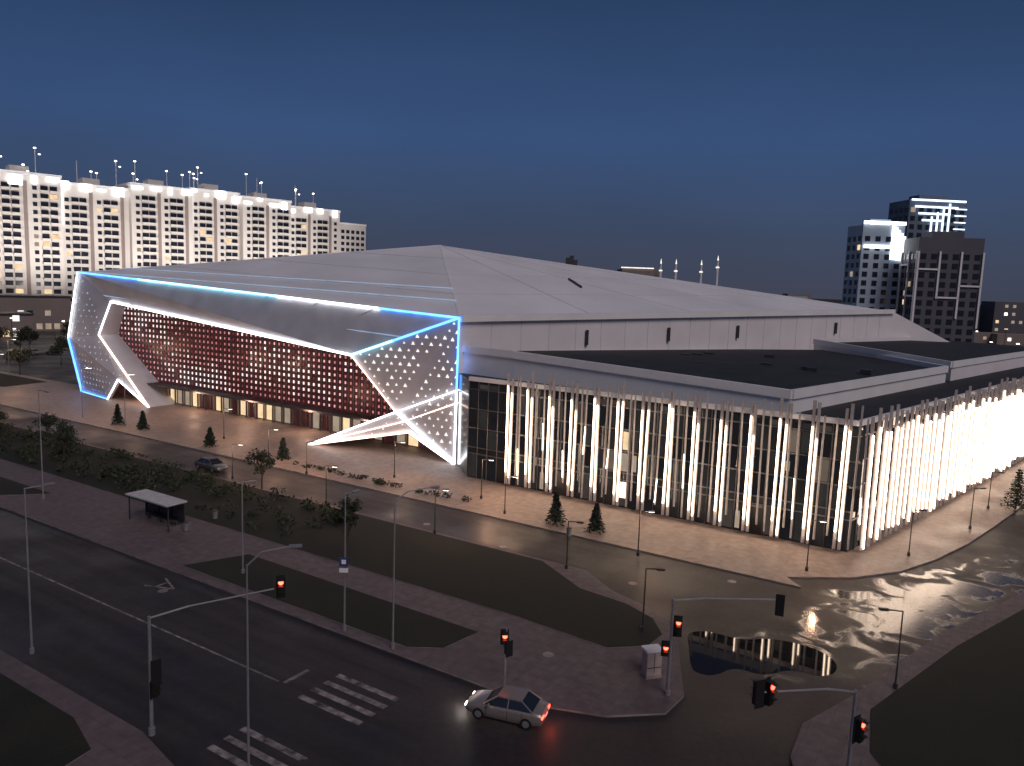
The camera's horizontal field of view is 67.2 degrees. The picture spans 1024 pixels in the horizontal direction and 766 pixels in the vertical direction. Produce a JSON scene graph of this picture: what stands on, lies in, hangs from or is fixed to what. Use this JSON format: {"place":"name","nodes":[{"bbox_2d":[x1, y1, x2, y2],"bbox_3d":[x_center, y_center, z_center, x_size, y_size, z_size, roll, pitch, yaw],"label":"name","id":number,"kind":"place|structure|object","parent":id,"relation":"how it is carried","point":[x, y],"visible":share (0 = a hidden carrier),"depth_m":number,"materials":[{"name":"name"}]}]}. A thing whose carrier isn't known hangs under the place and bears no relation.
{"place":"outdoors","nodes":[
{"label":"outdoors","id":0,"kind":"place"},
{"bbox_2d":[0,373,45,386],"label":"lawn","id":1,"kind":"structure","parent":0,"point":[6,380],"depth_m":163.44,"materials":[{"name":"green plant"}]},
{"bbox_2d":[0,331,80,384],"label":"parking lot","id":2,"kind":"structure","parent":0,"point":[46,366],"depth_m":197.54,"materials":[{"name":"grey asphalt"}]},
{"bbox_2d":[0,327,9,337],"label":"deciduous tree","id":3,"kind":"object","parent":2,"relation":"on","point":[2,332],"visible":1,"depth_m":237.69,"materials":[{"name":"green plant"}]},
{"bbox_2d":[9,328,30,351],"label":"deciduous tree","id":4,"kind":"object","parent":2,"relation":"on","point":[21,335],"visible":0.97,"depth_m":202.88,"materials":[{"name":"green plant"}]},
{"bbox_2d":[20,325,38,347],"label":"deciduous tree","id":5,"kind":"object","parent":2,"relation":"on","point":[33,336],"visible":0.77,"depth_m":213.51,"materials":[{"name":"green plant"}]},
{"bbox_2d":[28,349,43,354],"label":"parked car","id":6,"kind":"object","parent":2,"relation":"on","point":[38,351],"visible":0.54,"depth_m":215.66,"materials":[{"name":"paint"}]},
{"bbox_2d":[44,349,63,353],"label":"parked car","id":7,"kind":"object","parent":2,"relation":"on","point":[48,352],"visible":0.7,"depth_m":216.97,"materials":[{"name":"paint"}]},
{"bbox_2d":[48,335,71,365],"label":"deciduous tree","id":8,"kind":"object","parent":2,"relation":"on","point":[61,344],"visible":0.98,"depth_m":190.37,"materials":[{"name":"green plant"}]},
{"bbox_2d":[60,322,70,337],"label":"deciduous tree","id":9,"kind":"object","parent":2,"relation":"on","point":[66,324],"visible":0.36,"depth_m":236.92,"materials":[{"name":"green plant"}]},
{"bbox_2d":[0,650,173,765],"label":"pavement","id":10,"kind":"structure","parent":0,"point":[112,739],"depth_m":40.62,"materials":[{"name":"grey concrete"}]},
{"bbox_2d":[147,575,284,736],"bbox_3d":[-15.763,14.646,41.637,7.254,7.360,0.772,-3,9,-34],"label":"traffic light","id":11,"kind":"object","parent":10,"relation":"on","point":[155,675],"visible":1,"depth_m":39.88,"materials":[{"name":"metal"}]},
{"bbox_2d":[0,405,651,765],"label":"road","id":12,"kind":"structure","parent":0,"point":[92,650],"depth_m":50.69,"materials":[{"name":"grey asphalt"}]},
{"bbox_2d":[24,482,55,653],"bbox_3d":[-29.341,11.560,48.087,0.269,10.650,1.841,8,9,38],"label":"street lamp","id":13,"kind":"object","parent":12,"relation":"on","point":[31,650],"visible":1,"depth_m":47.57,"materials":[{"name":"metal"}]},
{"bbox_2d":[0,557,398,765],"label":"road markings","id":14,"kind":"object","parent":12,"relation":"on","point":[237,761],"visible":1,"depth_m":43.73,"materials":[{"name":"paint"}]},
{"bbox_2d":[194,456,227,472],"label":"parked car","id":15,"kind":"object","parent":12,"relation":"on","point":[212,464],"visible":1,"depth_m":94.77,"materials":[{"name":"paint"}]},
{"bbox_2d":[231,444,243,478],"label":"street lamp","id":16,"kind":"object","parent":12,"relation":"on","point":[232,476],"visible":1,"depth_m":90.66,"materials":[{"name":"metal"}]},
{"bbox_2d":[246,544,301,765],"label":"street lamp","id":17,"kind":"object","parent":12,"relation":"on","point":[290,546],"visible":1,"depth_m":36.49,"materials":[{"name":"metal"}]},
{"bbox_2d":[0,425,661,647],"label":"grass verge","id":18,"kind":"object","parent":12,"relation":"on","point":[540,592],"depth_m":67.72,"materials":[{"name":"plant"}]},
{"bbox_2d":[0,408,9,420],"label":"deciduous tree","id":19,"kind":"object","parent":18,"relation":"on","point":[3,416],"visible":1,"depth_m":110.27,"materials":[{"name":"green plant"}]},
{"bbox_2d":[32,412,57,438],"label":"deciduous tree","id":20,"kind":"object","parent":18,"relation":"on","point":[46,420],"visible":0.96,"depth_m":108.03,"materials":[{"name":"green plant"}]},
{"bbox_2d":[45,419,77,439],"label":"deciduous tree","id":21,"kind":"object","parent":18,"relation":"on","point":[62,428],"visible":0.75,"depth_m":102.08,"materials":[{"name":"green plant"}]},
{"bbox_2d":[48,431,77,458],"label":"deciduous tree","id":22,"kind":"object","parent":18,"relation":"on","point":[67,438],"visible":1,"depth_m":96.31,"materials":[{"name":"green plant"}]},
{"bbox_2d":[212,509,217,518],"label":"litter bin","id":23,"kind":"object","parent":18,"relation":"on","point":[214,513],"visible":1,"depth_m":75.69,"materials":[{"name":"metal"}]},
{"bbox_2d":[0,421,471,536],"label":"shrub hedge","id":24,"kind":"object","parent":18,"relation":"on","point":[122,467],"visible":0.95,"depth_m":89.44,"materials":[{"name":"green plant"}]},
{"bbox_2d":[640,568,664,630],"bbox_3d":[9.853,15.210,53.934,1.439,4.650,0.278,3,7,7],"label":"street lamp","id":25,"kind":"object","parent":18,"relation":"on","point":[642,625],"visible":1,"depth_m":53.90,"materials":[{"name":"metal"}]},
{"bbox_2d":[157,523,735,656],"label":"manhole covers","id":26,"kind":"object","parent":12,"relation":"on","point":[548,654],"visible":1,"depth_m":58.84,"materials":[{"name":"metal"}]},
{"bbox_2d":[566,527,571,536],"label":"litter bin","id":27,"kind":"object","parent":12,"relation":"on","point":[570,531],"visible":0.87,"depth_m":74.10,"materials":[{"name":"metal"}]},
{"bbox_2d":[636,510,654,555],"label":"street lamp","id":28,"kind":"object","parent":12,"relation":"on","point":[637,552],"visible":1,"depth_m":69.22,"materials":[{"name":"metal"}]},
{"bbox_2d":[0,422,683,717],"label":"pavement","id":29,"kind":"structure","parent":0,"point":[576,675],"depth_m":56.97,"materials":[{"name":"grey concrete"}]},
{"bbox_2d":[0,477,51,495],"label":"grass patch","id":30,"kind":"object","parent":29,"relation":"on","point":[9,487],"visible":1,"depth_m":83.53,"materials":[{"name":"plant"}]},
{"bbox_2d":[38,390,49,498],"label":"street lamp","id":31,"kind":"object","parent":29,"relation":"on","point":[43,496],"visible":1,"depth_m":79.88,"materials":[{"name":"metal"}]},
{"bbox_2d":[124,489,187,531],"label":"bus shelter","id":32,"kind":"object","parent":29,"relation":"on","point":[163,507],"visible":0.99,"depth_m":73.62,"materials":[{"name":"metal"}]},
{"bbox_2d":[183,521,188,531],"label":"litter bin","id":33,"kind":"object","parent":29,"relation":"on","point":[185,526],"visible":1,"depth_m":71.82,"materials":[{"name":"metal"}]},
{"bbox_2d":[244,448,275,488],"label":"deciduous tree","id":34,"kind":"object","parent":29,"relation":"on","point":[261,456],"visible":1,"depth_m":86.63,"materials":[{"name":"green plant"}]},
{"bbox_2d":[183,554,477,647],"bbox_3d":[-14.613,16.171,58.454,26.503,0.170,5.001,7,9,32],"label":"grass patch","id":35,"kind":"object","parent":29,"relation":"on","point":[367,613],"visible":1,"depth_m":56.96,"materials":[{"name":"plant"}]},
{"bbox_2d":[241,480,256,573],"bbox_3d":[-21.160,11.601,61.899,1.241,7.650,0.266,0,8,-18],"label":"street lamp","id":36,"kind":"object","parent":35,"relation":"on","point":[243,569],"visible":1,"depth_m":61.69,"materials":[{"name":"metal"}]},
{"bbox_2d":[325,465,337,503],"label":"street lamp","id":37,"kind":"object","parent":29,"relation":"on","point":[326,480],"visible":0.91,"depth_m":81.91,"materials":[{"name":"metal"}]},
{"bbox_2d":[327,494,362,567],"bbox_3d":[-13.639,12.297,63.082,3.017,6.495,2.434,2,7,0],"label":"deciduous tree","id":38,"kind":"object","parent":29,"relation":"on","point":[338,518],"visible":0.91,"depth_m":62.71,"materials":[{"name":"green plant"}]},
{"bbox_2d":[342,489,359,630],"bbox_3d":[-11.010,12.120,52.683,0.270,9.650,1.441,7,9,33],"label":"street lamp","id":39,"kind":"object","parent":29,"relation":"on","point":[344,625],"visible":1,"depth_m":52.29,"materials":[{"name":"metal"}]},
{"bbox_2d":[339,557,347,572],"bbox_3d":[-11.335,12.263,51.866,0.600,1.050,0.050,2,7,0],"label":"traffic sign","id":40,"kind":"object","parent":39,"relation":"attached to","point":[343,561],"visible":1,"depth_m":51.84,"materials":[{"name":"metal"}]},
{"bbox_2d":[391,486,439,648],"bbox_3d":[-6.325,12.043,50.215,3.040,10.750,0.269,-1,8,-20],"label":"street lamp","id":41,"kind":"object","parent":29,"relation":"on","point":[393,643],"visible":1,"depth_m":49.79,"materials":[{"name":"metal"}]},
{"bbox_2d":[433,489,448,533],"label":"street lamp","id":42,"kind":"object","parent":29,"relation":"on","point":[434,531],"visible":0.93,"depth_m":73.40,"materials":[{"name":"metal"}]},
{"bbox_2d":[500,629,512,684],"bbox_3d":[-0.440,16.390,45.605,0.637,3.700,0.695,9,10,44],"label":"pedestrian signal","id":43,"kind":"object","parent":29,"relation":"on","point":[506,643],"visible":0.98,"depth_m":45.44,"materials":[{"name":"metal"}]},
{"bbox_2d":[565,521,583,568],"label":"street lamp","id":44,"kind":"object","parent":29,"relation":"on","point":[566,564],"visible":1,"depth_m":65.44,"materials":[{"name":"metal"}]},
{"bbox_2d":[640,644,661,679],"bbox_3d":[8.700,17.346,47.933,1.150,1.850,0.850,0,8,-17],"label":"utility cabinet","id":45,"kind":"object","parent":29,"relation":"on","point":[651,661],"visible":0.95,"depth_m":47.65,"materials":[{"name":"metal"}]},
{"bbox_2d":[661,594,784,695],"bbox_3d":[12.403,15.540,45.506,7.120,6.560,0.663,2,7,-4],"label":"traffic light","id":46,"kind":"object","parent":29,"relation":"on","point":[675,631],"visible":1,"depth_m":45.23,"materials":[{"name":"metal"}]},
{"bbox_2d":[0,371,1023,587],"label":"plaza pavement","id":47,"kind":"structure","parent":0,"point":[940,531],"depth_m":88.37,"materials":[{"name":"stone"}]},
{"bbox_2d":[3,347,35,374],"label":"deciduous tree","id":48,"kind":"object","parent":47,"relation":"on","point":[19,356],"visible":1,"depth_m":172.33,"materials":[{"name":"green plant"}]},
{"bbox_2d":[81,367,91,416],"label":"street lamp","id":49,"kind":"object","parent":47,"relation":"on","point":[81,389],"visible":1,"depth_m":125.63,"materials":[{"name":"metal"}]},
{"bbox_2d":[111,404,124,425],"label":"pine tree","id":50,"kind":"object","parent":47,"relation":"on","point":[117,418],"visible":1,"depth_m":120.64,"materials":[{"name":"green plant"}]},
{"bbox_2d":[124,374,134,425],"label":"street lamp","id":51,"kind":"object","parent":47,"relation":"on","point":[124,399],"visible":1,"depth_m":119.61,"materials":[{"name":"metal"}]},
{"bbox_2d":[136,410,149,429],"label":"pine tree","id":52,"kind":"object","parent":47,"relation":"on","point":[142,423],"visible":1,"depth_m":117.65,"materials":[{"name":"green plant"}]},
{"bbox_2d":[203,427,218,447],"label":"pine tree","id":53,"kind":"object","parent":47,"relation":"on","point":[210,440],"visible":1,"depth_m":107.56,"materials":[{"name":"green plant"}]},
{"bbox_2d":[223,408,232,438],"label":"street lamp","id":54,"kind":"object","parent":47,"relation":"on","point":[223,419],"visible":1,"depth_m":112.67,"materials":[{"name":"metal"}]},
{"bbox_2d":[268,429,278,452],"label":"street lamp","id":55,"kind":"object","parent":47,"relation":"on","point":[268,437],"visible":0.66,"depth_m":98.75,"materials":[{"name":"metal"}]},
{"bbox_2d":[275,438,290,460],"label":"pine tree","id":56,"kind":"object","parent":47,"relation":"on","point":[283,451],"visible":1,"depth_m":101.37,"materials":[{"name":"green plant"}]},
{"bbox_2d":[305,442,317,473],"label":"street lamp","id":57,"kind":"object","parent":47,"relation":"on","point":[306,471],"visible":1,"depth_m":94.13,"materials":[{"name":"metal"}]},
{"bbox_2d":[393,441,405,477],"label":"street lamp","id":58,"kind":"object","parent":47,"relation":"on","point":[394,456],"visible":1,"depth_m":93.87,"materials":[{"name":"metal"}]},
{"bbox_2d":[480,459,493,498],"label":"street lamp","id":59,"kind":"object","parent":47,"relation":"on","point":[481,475],"visible":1,"depth_m":85.99,"materials":[{"name":"metal"}]},
{"bbox_2d":[503,476,517,513],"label":"street lamp","id":60,"kind":"object","parent":47,"relation":"on","point":[504,511],"visible":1,"depth_m":80.64,"materials":[{"name":"metal"}]},
{"bbox_2d":[67,245,1023,552],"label":"sports arena","id":61,"kind":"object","parent":47,"relation":"on","point":[793,419],"visible":1,"depth_m":105.11,"materials":[{"name":"metal"}]},
{"bbox_2d":[539,432,789,534],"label":"lobby windows","id":62,"kind":"structure","parent":61,"relation":"in","point":[561,488],"depth_m":83.80,"materials":[{"name":"yellow glass"}]},
{"bbox_2d":[544,491,567,526],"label":"pine tree","id":63,"kind":"object","parent":47,"relation":"on","point":[555,513],"visible":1,"depth_m":77.87,"materials":[{"name":"green plant"}]},
{"bbox_2d":[584,503,605,534],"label":"pine tree","id":64,"kind":"object","parent":47,"relation":"on","point":[595,519],"visible":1,"depth_m":75.79,"materials":[{"name":"green plant"}]},
{"bbox_2d":[805,520,826,570],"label":"street lamp","id":65,"kind":"object","parent":47,"relation":"on","point":[806,566],"visible":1,"depth_m":66.92,"materials":[{"name":"metal"}]},
{"bbox_2d":[907,509,925,555],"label":"street lamp","id":66,"kind":"object","parent":47,"relation":"on","point":[908,553],"visible":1,"depth_m":71.82,"materials":[{"name":"metal"}]},
{"bbox_2d":[968,487,985,528],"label":"street lamp","id":67,"kind":"object","parent":47,"relation":"on","point":[970,527],"visible":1,"depth_m":81.06,"materials":[{"name":"metal"}]},
{"bbox_2d":[987,472,1004,508],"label":"street lamp","id":68,"kind":"object","parent":47,"relation":"on","point":[988,506],"visible":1,"depth_m":89.19,"materials":[{"name":"metal"}]},
{"bbox_2d":[1000,467,1023,511],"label":"pine tree","id":69,"kind":"object","parent":47,"relation":"on","point":[1016,489],"visible":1,"depth_m":89.32,"materials":[{"name":"green plant"}]},
{"bbox_2d":[0,0,1023,304],"label":"sky","id":70,"kind":"structure","parent":0,"point":[752,135],"materials":[{"name":"blue"}]},
{"bbox_2d":[421,506,1023,765],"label":"cross street","id":71,"kind":"structure","parent":0,"point":[849,628],"depth_m":51.21,"materials":[{"name":"grey asphalt"}]},
{"bbox_2d":[465,685,549,729],"bbox_3d":[-0.286,17.948,43.113,4.630,1.470,2.160,4,8,19],"label":"silver sedan car","id":72,"kind":"object","parent":71,"relation":"on","point":[526,709],"visible":1,"depth_m":42.48,"materials":[{"name":"paint"}]},
{"bbox_2d":[688,631,836,675],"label":"puddle","id":73,"kind":"object","parent":71,"relation":"on","point":[711,653],"visible":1,"depth_m":51.35,"materials":[{"name":"liquid"}]},
{"bbox_2d":[811,299,980,331],"bbox_3d":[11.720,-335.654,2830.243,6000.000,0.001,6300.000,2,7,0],"label":"ground","id":74,"kind":"structure","parent":0,"point":[834,301],"depth_m":3593.70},
{"bbox_2d":[0,311,33,338],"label":"shop building","id":75,"kind":"structure","parent":74,"relation":"on","point":[20,319],"depth_m":261.32,"materials":[{"name":"concrete"}]},
{"bbox_2d":[0,294,70,330],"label":"shop building","id":76,"kind":"structure","parent":74,"relation":"on","point":[51,312],"depth_m":297.09,"materials":[{"name":"concrete"}]},
{"bbox_2d":[0,673,90,765],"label":"grass verge","id":77,"kind":"object","parent":74,"relation":"on","point":[36,730],"depth_m":39.91,"materials":[{"name":"plant"}]},
{"bbox_2d":[0,147,365,323],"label":"apartment block","id":78,"kind":"structure","parent":74,"relation":"on","point":[57,233],"depth_m":348.79,"materials":[{"name":"concrete"}]},
{"bbox_2d":[0,182,363,316],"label":"windows","id":79,"kind":"structure","parent":78,"relation":"in","point":[5,192],"depth_m":347.00,"materials":[{"name":"glass"}]},
{"bbox_2d":[10,294,1023,345],"bbox_3d":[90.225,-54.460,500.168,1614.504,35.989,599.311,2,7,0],"label":"distant city buildings","id":80,"kind":"structure","parent":74,"relation":"on","point":[1001,323],"depth_m":393.39,"materials":[{"name":"concrete"}]},
{"bbox_2d":[617,256,718,285],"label":"mosque minarets","id":81,"kind":"object","parent":74,"relation":"on","point":[642,271],"visible":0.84,"depth_m":614.64,"materials":[{"name":"metal"}]},
{"bbox_2d":[842,219,906,313],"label":"residential tower","id":82,"kind":"structure","parent":74,"relation":"on","point":[874,249],"depth_m":290.63,"materials":[{"name":"white concrete"}]},
{"bbox_2d":[895,231,984,341],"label":"residential tower","id":83,"kind":"structure","parent":74,"relation":"on","point":[940,283],"depth_m":275.54,"materials":[{"name":"concrete"}]},
{"bbox_2d":[870,609,1023,765],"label":"grass verge","id":84,"kind":"object","parent":74,"relation":"on","point":[961,704],"depth_m":45.09,"materials":[{"name":"plant"}]},
{"bbox_2d":[790,591,1023,765],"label":"pavement","id":85,"kind":"structure","parent":0,"point":[822,739],"depth_m":45.43,"materials":[{"name":"grey concrete"}]},
{"bbox_2d":[749,676,868,765],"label":"traffic light","id":86,"kind":"object","parent":85,"relation":"on","point":[764,692],"visible":1,"depth_m":34.72,"materials":[{"name":"metal"}]},
{"bbox_2d":[878,607,903,688],"bbox_3d":[23.122,16.311,47.341,1.540,5.050,0.276,3,7,10],"label":"street lamp","id":87,"kind":"object","parent":85,"relation":"on","point":[895,684],"visible":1,"depth_m":47.17,"materials":[{"name":"metal"}]},
{"bbox_2d":[888,195,966,238],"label":"residential tower","id":88,"kind":"structure","parent":0,"point":[920,215],"depth_m":306.40,"materials":[{"name":"grey concrete"}]}
]}

